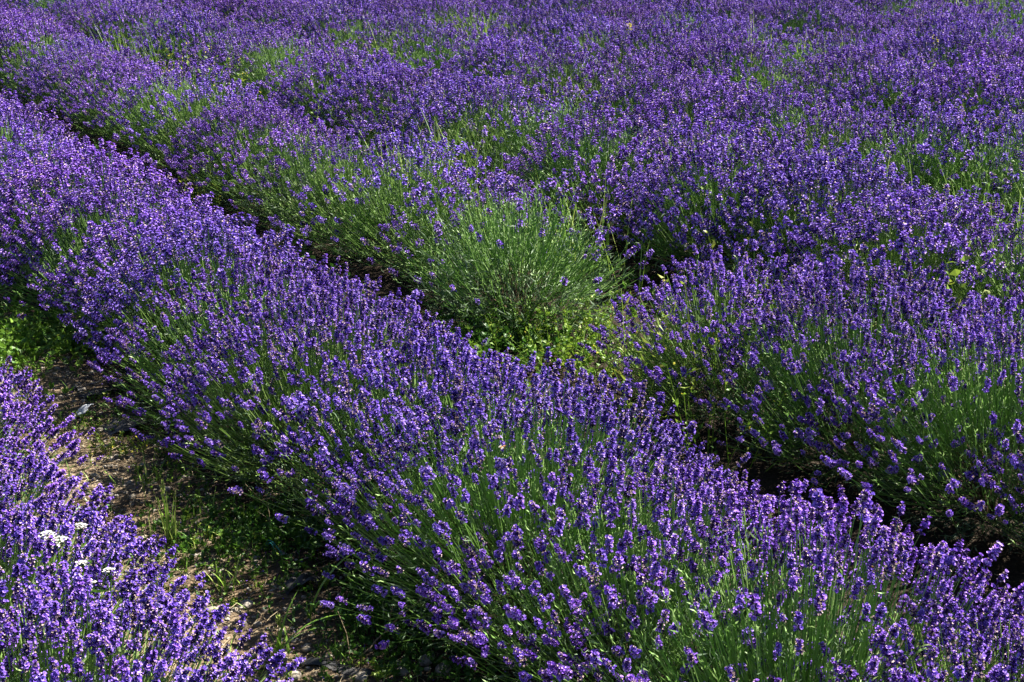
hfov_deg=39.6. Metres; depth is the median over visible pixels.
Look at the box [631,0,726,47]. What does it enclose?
lavender bush
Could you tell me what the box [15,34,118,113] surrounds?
lavender bush
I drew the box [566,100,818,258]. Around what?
lavender bush
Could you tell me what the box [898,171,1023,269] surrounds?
grass tuft
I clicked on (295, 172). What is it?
lavender bush
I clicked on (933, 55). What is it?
weed plant
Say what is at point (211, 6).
lavender bush
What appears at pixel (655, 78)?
lavender bush
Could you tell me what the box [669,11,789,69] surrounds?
lavender bush
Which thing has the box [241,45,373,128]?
lavender bush
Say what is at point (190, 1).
lavender bush
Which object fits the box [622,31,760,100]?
lavender bush
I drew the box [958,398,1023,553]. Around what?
lavender bush
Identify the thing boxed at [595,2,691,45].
lavender bush
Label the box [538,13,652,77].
lavender bush
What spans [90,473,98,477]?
stone
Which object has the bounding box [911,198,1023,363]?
lavender bush
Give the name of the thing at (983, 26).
lavender bush
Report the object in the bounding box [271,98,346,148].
weed plant
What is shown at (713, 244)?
weed plant
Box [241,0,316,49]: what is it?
lavender bush
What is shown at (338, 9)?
lavender bush
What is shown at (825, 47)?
lavender bush
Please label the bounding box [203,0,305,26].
lavender bush
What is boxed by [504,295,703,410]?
weed plant
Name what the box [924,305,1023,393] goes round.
weed plant
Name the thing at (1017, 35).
lavender bush
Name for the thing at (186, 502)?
straw
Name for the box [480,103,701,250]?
lavender bush
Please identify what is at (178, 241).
lavender bush
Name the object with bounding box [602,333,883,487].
weed plant
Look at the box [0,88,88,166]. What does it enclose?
lavender bush
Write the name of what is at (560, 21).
lavender bush
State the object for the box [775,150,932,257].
grass tuft
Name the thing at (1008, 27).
lavender bush
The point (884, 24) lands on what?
lavender bush
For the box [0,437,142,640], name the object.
lavender bush
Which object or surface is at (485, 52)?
lavender bush
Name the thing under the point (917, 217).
lavender bush
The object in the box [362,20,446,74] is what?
grass tuft
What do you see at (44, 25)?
lavender bush
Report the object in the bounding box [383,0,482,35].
lavender bush
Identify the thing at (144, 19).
lavender bush
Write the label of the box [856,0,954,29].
lavender bush
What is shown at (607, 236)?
grass tuft
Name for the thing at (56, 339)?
weed cover
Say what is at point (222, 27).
lavender bush
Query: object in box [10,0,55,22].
lavender bush
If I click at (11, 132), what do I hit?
lavender bush
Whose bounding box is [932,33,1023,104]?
lavender bush
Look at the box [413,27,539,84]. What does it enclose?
lavender bush
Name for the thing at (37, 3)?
lavender bush
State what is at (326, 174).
lavender bush
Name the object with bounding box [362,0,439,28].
lavender bush
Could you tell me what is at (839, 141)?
lavender bush
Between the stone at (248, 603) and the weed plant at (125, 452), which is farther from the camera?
the weed plant at (125, 452)
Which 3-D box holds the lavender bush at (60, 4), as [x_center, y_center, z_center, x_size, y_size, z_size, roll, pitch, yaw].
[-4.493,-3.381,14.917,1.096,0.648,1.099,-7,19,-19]
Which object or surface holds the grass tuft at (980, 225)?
on the ground at (1002, 562)
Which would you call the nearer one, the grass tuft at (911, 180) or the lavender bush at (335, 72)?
the grass tuft at (911, 180)
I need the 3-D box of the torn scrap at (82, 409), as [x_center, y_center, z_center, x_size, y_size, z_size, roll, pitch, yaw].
[-1.460,0.246,4.820,0.090,0.061,0.040,-8,20,-22]
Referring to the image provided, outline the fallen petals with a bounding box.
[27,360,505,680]
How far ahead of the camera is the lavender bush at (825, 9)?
14.49 m
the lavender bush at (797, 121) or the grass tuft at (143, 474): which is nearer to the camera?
the grass tuft at (143, 474)
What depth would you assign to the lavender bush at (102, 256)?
5.39 m
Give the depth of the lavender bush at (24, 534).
3.01 m
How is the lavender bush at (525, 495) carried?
on the ground at (1002, 562)
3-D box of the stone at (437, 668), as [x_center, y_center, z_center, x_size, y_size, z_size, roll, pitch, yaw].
[-0.159,0.761,3.288,0.038,0.027,0.049,0,18,0]
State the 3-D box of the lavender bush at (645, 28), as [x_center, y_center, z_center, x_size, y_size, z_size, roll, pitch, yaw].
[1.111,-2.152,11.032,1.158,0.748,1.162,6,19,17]
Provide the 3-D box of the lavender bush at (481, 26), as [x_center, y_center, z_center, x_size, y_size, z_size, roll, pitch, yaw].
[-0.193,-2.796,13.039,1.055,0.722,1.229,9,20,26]
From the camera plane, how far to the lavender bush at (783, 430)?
4.24 m
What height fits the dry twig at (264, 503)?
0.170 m
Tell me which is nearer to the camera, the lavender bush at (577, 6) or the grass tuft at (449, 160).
the grass tuft at (449, 160)
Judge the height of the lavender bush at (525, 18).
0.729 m
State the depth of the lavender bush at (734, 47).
10.05 m
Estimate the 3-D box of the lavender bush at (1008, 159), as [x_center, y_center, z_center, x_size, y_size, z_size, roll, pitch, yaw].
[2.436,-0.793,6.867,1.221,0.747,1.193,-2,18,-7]
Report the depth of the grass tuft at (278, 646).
3.32 m
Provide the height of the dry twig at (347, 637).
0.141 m
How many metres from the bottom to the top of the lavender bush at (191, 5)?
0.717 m
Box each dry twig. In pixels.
[248,487,270,532]
[338,612,356,653]
[360,562,446,655]
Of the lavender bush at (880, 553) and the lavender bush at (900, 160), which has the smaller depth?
the lavender bush at (880, 553)
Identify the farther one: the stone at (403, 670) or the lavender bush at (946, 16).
the lavender bush at (946, 16)
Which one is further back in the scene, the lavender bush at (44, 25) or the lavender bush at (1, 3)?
the lavender bush at (1, 3)
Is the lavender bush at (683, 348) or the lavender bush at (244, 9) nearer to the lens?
the lavender bush at (683, 348)
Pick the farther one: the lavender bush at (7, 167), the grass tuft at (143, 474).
the lavender bush at (7, 167)
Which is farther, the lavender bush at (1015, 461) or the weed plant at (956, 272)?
the weed plant at (956, 272)
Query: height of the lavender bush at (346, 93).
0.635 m
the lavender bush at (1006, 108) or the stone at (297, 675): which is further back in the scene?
the lavender bush at (1006, 108)
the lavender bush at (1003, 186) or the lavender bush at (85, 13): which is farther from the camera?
the lavender bush at (85, 13)
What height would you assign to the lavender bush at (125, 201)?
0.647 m
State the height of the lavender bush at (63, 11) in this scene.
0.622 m
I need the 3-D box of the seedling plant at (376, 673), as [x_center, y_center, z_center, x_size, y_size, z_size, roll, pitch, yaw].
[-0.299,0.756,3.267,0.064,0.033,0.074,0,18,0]
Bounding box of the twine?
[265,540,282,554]
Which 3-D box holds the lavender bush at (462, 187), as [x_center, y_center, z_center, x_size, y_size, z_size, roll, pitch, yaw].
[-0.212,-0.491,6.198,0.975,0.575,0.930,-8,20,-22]
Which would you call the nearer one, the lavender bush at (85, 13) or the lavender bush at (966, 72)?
the lavender bush at (966, 72)
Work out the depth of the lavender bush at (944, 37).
10.04 m
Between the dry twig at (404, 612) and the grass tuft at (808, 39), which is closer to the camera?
the dry twig at (404, 612)
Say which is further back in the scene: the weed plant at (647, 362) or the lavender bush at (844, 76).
the lavender bush at (844, 76)
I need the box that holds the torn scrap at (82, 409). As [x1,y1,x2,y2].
[69,404,91,420]
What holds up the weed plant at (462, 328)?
on the ground at (1002, 562)
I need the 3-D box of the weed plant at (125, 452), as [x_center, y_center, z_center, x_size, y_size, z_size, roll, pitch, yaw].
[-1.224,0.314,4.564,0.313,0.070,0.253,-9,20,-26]
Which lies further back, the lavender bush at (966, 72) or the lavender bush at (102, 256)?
the lavender bush at (966, 72)
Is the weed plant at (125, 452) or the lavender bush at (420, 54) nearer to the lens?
the weed plant at (125, 452)
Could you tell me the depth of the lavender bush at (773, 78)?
9.66 m
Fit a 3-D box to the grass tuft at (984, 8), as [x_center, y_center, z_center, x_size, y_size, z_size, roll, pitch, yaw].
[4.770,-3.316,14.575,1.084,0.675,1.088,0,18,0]
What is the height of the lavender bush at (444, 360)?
0.628 m
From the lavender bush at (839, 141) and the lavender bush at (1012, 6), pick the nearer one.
the lavender bush at (839, 141)
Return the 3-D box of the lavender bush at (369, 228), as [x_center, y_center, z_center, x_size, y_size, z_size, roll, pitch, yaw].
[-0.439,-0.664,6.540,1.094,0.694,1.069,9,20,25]
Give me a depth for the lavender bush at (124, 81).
9.22 m
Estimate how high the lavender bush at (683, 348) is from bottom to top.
0.624 m
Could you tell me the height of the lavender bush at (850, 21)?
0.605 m
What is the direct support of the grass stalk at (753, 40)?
on the ground at (1002, 562)
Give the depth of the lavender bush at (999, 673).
2.49 m
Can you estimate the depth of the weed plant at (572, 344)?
5.37 m
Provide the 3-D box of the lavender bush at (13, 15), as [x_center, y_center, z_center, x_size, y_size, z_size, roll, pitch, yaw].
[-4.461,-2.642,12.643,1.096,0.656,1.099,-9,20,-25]
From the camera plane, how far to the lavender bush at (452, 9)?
13.35 m
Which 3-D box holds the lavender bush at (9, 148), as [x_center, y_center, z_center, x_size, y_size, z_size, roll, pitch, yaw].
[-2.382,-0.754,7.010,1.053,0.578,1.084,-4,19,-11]
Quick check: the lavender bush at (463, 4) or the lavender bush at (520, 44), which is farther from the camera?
the lavender bush at (463, 4)
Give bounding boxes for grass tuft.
[84,23,191,77]
[98,451,164,490]
[150,479,176,544]
[205,556,242,592]
[268,592,357,658]
[304,548,359,619]
[324,634,350,662]
[334,110,541,242]
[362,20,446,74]
[443,7,529,46]
[446,168,581,289]
[512,172,651,299]
[612,136,811,255]
[748,19,878,70]
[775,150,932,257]
[828,147,948,235]
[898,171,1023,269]
[923,184,1012,303]
[956,0,1022,22]
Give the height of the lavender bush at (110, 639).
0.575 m
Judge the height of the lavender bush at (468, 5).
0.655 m
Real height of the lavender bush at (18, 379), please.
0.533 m
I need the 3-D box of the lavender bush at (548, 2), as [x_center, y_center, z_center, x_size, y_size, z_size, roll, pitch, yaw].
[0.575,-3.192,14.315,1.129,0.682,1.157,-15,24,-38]
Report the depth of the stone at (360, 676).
3.25 m
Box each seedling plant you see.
[314,569,329,588]
[369,658,395,680]
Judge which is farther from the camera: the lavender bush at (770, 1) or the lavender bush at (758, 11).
the lavender bush at (770, 1)
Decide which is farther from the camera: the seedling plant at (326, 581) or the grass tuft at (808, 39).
the grass tuft at (808, 39)
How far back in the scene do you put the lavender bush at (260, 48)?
10.83 m
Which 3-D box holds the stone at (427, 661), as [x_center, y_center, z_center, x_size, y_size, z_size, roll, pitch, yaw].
[-0.201,0.745,3.319,0.038,0.028,0.040,0,18,0]
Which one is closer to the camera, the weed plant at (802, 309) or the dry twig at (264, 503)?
the dry twig at (264, 503)
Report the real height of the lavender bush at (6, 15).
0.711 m
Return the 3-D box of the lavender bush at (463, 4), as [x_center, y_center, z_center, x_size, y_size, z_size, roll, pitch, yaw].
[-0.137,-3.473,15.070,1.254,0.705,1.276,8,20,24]
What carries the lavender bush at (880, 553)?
on the ground at (1002, 562)
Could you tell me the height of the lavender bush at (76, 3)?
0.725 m
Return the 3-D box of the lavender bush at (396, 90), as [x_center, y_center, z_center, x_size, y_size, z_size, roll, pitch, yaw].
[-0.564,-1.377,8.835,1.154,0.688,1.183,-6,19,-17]
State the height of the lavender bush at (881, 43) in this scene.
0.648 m
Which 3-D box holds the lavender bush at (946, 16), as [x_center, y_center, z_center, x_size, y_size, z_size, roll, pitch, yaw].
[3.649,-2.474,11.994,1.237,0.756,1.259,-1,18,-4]
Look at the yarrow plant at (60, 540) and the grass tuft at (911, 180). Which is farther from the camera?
the grass tuft at (911, 180)
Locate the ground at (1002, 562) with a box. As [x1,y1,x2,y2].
[0,64,1023,681]
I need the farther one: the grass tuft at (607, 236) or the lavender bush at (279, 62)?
the lavender bush at (279, 62)
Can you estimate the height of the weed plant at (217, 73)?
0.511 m
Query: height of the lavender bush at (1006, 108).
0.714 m
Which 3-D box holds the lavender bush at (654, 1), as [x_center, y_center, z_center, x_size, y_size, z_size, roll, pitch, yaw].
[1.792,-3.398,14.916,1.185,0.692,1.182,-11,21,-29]
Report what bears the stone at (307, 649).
on the ground at (1002, 562)
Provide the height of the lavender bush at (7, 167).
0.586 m
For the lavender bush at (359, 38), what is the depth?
12.01 m
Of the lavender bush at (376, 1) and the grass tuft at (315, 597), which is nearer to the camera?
the grass tuft at (315, 597)
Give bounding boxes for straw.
[0,208,1007,681]
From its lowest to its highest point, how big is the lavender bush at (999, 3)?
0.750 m
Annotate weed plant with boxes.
[86,425,178,462]
[138,60,259,108]
[159,39,229,98]
[166,161,253,210]
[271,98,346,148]
[423,290,665,386]
[430,286,631,346]
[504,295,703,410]
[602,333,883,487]
[612,289,699,446]
[658,271,720,429]
[685,186,714,283]
[704,189,757,309]
[748,273,883,340]
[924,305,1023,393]
[928,36,997,88]
[942,255,1022,359]
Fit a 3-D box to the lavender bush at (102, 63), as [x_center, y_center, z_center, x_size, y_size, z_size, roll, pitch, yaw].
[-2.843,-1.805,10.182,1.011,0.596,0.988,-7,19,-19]
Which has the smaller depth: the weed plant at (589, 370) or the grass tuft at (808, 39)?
the weed plant at (589, 370)
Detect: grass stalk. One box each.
[747,9,765,77]
[824,27,859,89]
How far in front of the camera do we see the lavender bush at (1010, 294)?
4.96 m
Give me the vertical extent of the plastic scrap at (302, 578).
0.057 m
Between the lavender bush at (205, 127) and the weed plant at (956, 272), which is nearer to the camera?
the weed plant at (956, 272)
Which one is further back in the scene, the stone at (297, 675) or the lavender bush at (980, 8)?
the lavender bush at (980, 8)
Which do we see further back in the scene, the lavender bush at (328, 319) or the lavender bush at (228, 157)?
the lavender bush at (228, 157)
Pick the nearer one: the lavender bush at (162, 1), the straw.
the straw
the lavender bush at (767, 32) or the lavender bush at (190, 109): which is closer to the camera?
the lavender bush at (190, 109)
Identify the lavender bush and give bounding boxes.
[0,0,47,12]
[0,2,12,9]
[0,3,92,76]
[0,5,50,61]
[0,11,93,94]
[0,24,105,107]
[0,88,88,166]
[0,95,47,143]
[0,104,105,189]
[0,127,128,254]
[0,137,224,307]
[0,142,164,267]
[0,168,253,329]
[0,355,57,469]
[0,370,103,527]
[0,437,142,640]
[0,483,214,681]
[0,563,305,681]
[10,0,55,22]
[14,0,79,17]
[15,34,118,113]
[18,43,142,122]
[35,0,88,27]
[35,197,292,360]
[43,46,171,130]
[52,0,139,32]
[55,0,156,45]
[59,206,348,400]
[60,58,195,143]
[62,0,161,48]
[74,0,172,58]
[83,59,223,154]
[87,237,427,453]
[97,52,263,169]
[107,0,208,58]
[122,274,521,516]
[123,3,236,84]
[125,2,248,71]
[125,74,286,182]
[148,0,197,9]
[159,12,278,88]
[161,0,201,20]
[162,92,331,198]
[169,100,359,214]
[177,0,276,23]
[183,0,256,26]
[186,23,312,100]
[202,20,342,101]
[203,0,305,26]
[214,19,365,108]
[224,118,385,238]
[225,0,307,29]
[227,321,611,583]
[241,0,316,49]
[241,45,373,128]
[251,122,441,261]
[267,39,428,140]
[268,0,383,51]
[283,0,413,55]
[293,119,530,274]
[301,60,449,157]
[303,7,422,66]
[304,347,779,675]
[327,61,490,168]
[332,0,424,25]
[342,3,466,75]
[359,165,579,305]
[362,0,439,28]
[369,69,544,188]
[378,13,487,96]
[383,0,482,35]
[387,169,653,348]
[403,65,608,198]
[403,432,897,681]
[408,0,498,46]
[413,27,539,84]
[429,0,539,50]
[431,0,499,18]
[438,29,562,117]
[444,0,537,25]
[470,80,668,229]
[474,2,602,70]
[474,32,615,121]
[475,0,558,35]
[478,10,560,68]
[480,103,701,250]
[487,41,649,128]
[516,478,1023,681]
[524,0,596,29]
[524,9,635,85]
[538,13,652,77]
[539,37,714,143]
[543,0,641,31]
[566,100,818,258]
[571,0,641,40]
[572,60,740,152]
[574,239,890,443]
[582,14,720,75]
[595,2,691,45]
[602,123,863,290]
[609,68,809,171]
[619,0,670,13]
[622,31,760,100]
[630,0,726,22]
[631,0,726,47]
[650,0,746,26]
[659,26,809,123]
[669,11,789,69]
[681,138,987,334]
[685,252,1023,516]
[691,79,881,185]
[692,0,788,33]
[709,13,812,81]
[718,48,835,128]
[723,0,813,59]
[747,0,814,20]
[752,27,847,82]
[759,0,873,59]
[762,174,1023,350]
[763,91,949,203]
[767,40,948,138]
[777,0,869,24]
[779,26,889,102]
[795,283,1023,556]
[796,8,899,52]
[812,28,950,99]
[813,0,901,25]
[816,86,1022,227]
[816,580,1023,681]
[817,52,982,155]
[833,9,924,54]
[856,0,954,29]
[858,16,1018,98]
[862,0,944,11]
[870,48,1023,159]
[880,98,1023,255]
[886,2,1007,63]
[890,0,970,34]
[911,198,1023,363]
[918,1,1010,42]
[929,76,1023,170]
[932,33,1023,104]
[933,0,996,13]
[944,10,1023,70]
[952,149,1023,256]
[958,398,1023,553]
[966,0,1023,23]
[970,0,1019,13]
[979,0,1023,35]
[979,31,1023,63]
[981,274,1023,379]
[998,13,1023,40]
[1000,135,1022,173]
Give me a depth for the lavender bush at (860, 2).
14.19 m
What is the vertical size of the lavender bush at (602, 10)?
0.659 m
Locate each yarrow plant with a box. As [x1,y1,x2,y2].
[34,522,95,672]
[75,560,123,676]
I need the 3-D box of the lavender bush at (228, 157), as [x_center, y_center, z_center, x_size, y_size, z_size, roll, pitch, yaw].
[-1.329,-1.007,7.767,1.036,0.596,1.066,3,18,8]
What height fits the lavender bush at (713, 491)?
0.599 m
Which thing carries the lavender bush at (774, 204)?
on the ground at (1002, 562)
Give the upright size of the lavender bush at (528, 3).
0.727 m
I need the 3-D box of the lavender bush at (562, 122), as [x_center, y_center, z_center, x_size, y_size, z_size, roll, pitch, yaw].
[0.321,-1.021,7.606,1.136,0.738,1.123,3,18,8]
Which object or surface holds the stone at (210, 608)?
on the ground at (1002, 562)
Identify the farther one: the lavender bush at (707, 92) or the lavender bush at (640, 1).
the lavender bush at (640, 1)
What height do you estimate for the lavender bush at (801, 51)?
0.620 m
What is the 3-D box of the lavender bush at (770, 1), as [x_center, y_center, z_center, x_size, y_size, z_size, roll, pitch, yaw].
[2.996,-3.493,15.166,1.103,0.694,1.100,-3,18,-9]
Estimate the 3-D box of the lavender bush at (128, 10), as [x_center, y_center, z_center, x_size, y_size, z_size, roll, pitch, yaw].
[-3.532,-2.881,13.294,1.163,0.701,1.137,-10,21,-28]
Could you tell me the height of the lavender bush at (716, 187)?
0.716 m
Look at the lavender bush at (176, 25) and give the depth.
11.83 m
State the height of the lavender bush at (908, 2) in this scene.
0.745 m
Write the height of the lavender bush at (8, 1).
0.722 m
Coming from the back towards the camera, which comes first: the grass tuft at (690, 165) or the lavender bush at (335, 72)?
the lavender bush at (335, 72)
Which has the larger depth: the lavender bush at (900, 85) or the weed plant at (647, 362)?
the lavender bush at (900, 85)
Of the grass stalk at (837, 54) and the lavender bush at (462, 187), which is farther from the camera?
the grass stalk at (837, 54)
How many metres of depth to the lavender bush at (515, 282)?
5.65 m
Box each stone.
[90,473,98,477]
[202,605,217,615]
[239,599,252,609]
[286,669,300,679]
[301,645,310,651]
[354,671,367,681]
[397,666,408,675]
[419,654,433,665]
[435,662,450,676]
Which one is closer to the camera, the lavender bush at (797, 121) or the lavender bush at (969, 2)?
the lavender bush at (797, 121)
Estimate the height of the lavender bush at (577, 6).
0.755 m
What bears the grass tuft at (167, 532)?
on the ground at (1002, 562)
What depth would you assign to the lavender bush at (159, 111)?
8.83 m
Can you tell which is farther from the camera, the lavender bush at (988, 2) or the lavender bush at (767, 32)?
the lavender bush at (988, 2)
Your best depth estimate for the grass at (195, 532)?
3.90 m
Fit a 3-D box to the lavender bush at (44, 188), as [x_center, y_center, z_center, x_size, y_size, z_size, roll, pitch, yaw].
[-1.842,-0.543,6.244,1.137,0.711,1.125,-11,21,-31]
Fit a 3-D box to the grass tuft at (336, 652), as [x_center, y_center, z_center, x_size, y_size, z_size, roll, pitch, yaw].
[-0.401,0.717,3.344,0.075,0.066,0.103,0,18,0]
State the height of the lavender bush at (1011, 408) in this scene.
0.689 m
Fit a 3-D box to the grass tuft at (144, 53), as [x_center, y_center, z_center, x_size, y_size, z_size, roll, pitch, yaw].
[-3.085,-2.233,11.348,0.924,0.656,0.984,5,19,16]
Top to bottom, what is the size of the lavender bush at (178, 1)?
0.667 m
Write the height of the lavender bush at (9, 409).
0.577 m
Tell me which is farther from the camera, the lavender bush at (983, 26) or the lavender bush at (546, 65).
the lavender bush at (983, 26)
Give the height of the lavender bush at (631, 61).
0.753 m
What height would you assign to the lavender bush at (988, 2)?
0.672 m
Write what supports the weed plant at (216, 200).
on the ground at (1002, 562)
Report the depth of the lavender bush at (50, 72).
10.42 m
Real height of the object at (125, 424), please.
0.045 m
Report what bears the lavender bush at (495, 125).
on the ground at (1002, 562)
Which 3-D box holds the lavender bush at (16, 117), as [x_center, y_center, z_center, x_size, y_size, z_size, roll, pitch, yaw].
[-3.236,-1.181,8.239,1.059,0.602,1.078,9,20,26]
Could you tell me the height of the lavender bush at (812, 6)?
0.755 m
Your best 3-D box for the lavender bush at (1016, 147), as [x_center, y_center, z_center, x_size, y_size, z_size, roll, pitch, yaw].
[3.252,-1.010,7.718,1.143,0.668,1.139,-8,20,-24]
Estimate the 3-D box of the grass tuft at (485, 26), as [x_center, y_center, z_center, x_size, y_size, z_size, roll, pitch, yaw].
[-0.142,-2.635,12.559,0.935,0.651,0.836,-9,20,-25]
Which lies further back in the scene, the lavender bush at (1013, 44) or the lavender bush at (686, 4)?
the lavender bush at (686, 4)
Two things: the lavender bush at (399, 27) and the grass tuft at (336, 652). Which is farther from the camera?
the lavender bush at (399, 27)
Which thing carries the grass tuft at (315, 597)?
on the ground at (1002, 562)
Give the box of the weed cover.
[0,89,1018,681]
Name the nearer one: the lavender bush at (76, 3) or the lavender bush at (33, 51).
the lavender bush at (33, 51)
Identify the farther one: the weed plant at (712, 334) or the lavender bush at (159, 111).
the lavender bush at (159, 111)
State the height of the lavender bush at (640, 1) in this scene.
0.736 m
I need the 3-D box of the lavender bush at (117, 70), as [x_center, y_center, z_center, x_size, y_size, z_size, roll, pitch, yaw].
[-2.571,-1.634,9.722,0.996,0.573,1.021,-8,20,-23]
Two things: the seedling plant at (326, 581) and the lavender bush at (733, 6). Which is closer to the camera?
the seedling plant at (326, 581)
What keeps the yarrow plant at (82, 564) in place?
on the ground at (1002, 562)
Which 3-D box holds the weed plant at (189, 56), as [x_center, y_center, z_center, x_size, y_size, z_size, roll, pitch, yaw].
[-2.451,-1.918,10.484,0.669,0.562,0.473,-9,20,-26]
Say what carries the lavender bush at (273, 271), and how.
on the ground at (1002, 562)
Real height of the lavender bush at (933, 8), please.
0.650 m
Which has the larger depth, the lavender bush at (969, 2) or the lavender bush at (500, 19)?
the lavender bush at (969, 2)
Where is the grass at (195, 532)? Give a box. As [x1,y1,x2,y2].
[10,344,417,681]
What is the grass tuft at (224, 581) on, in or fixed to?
on the ground at (1002, 562)
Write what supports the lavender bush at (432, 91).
on the ground at (1002, 562)
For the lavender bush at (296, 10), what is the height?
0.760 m
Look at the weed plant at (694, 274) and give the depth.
6.19 m
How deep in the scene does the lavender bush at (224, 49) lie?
11.20 m
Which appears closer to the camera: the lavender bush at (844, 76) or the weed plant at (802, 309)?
the weed plant at (802, 309)

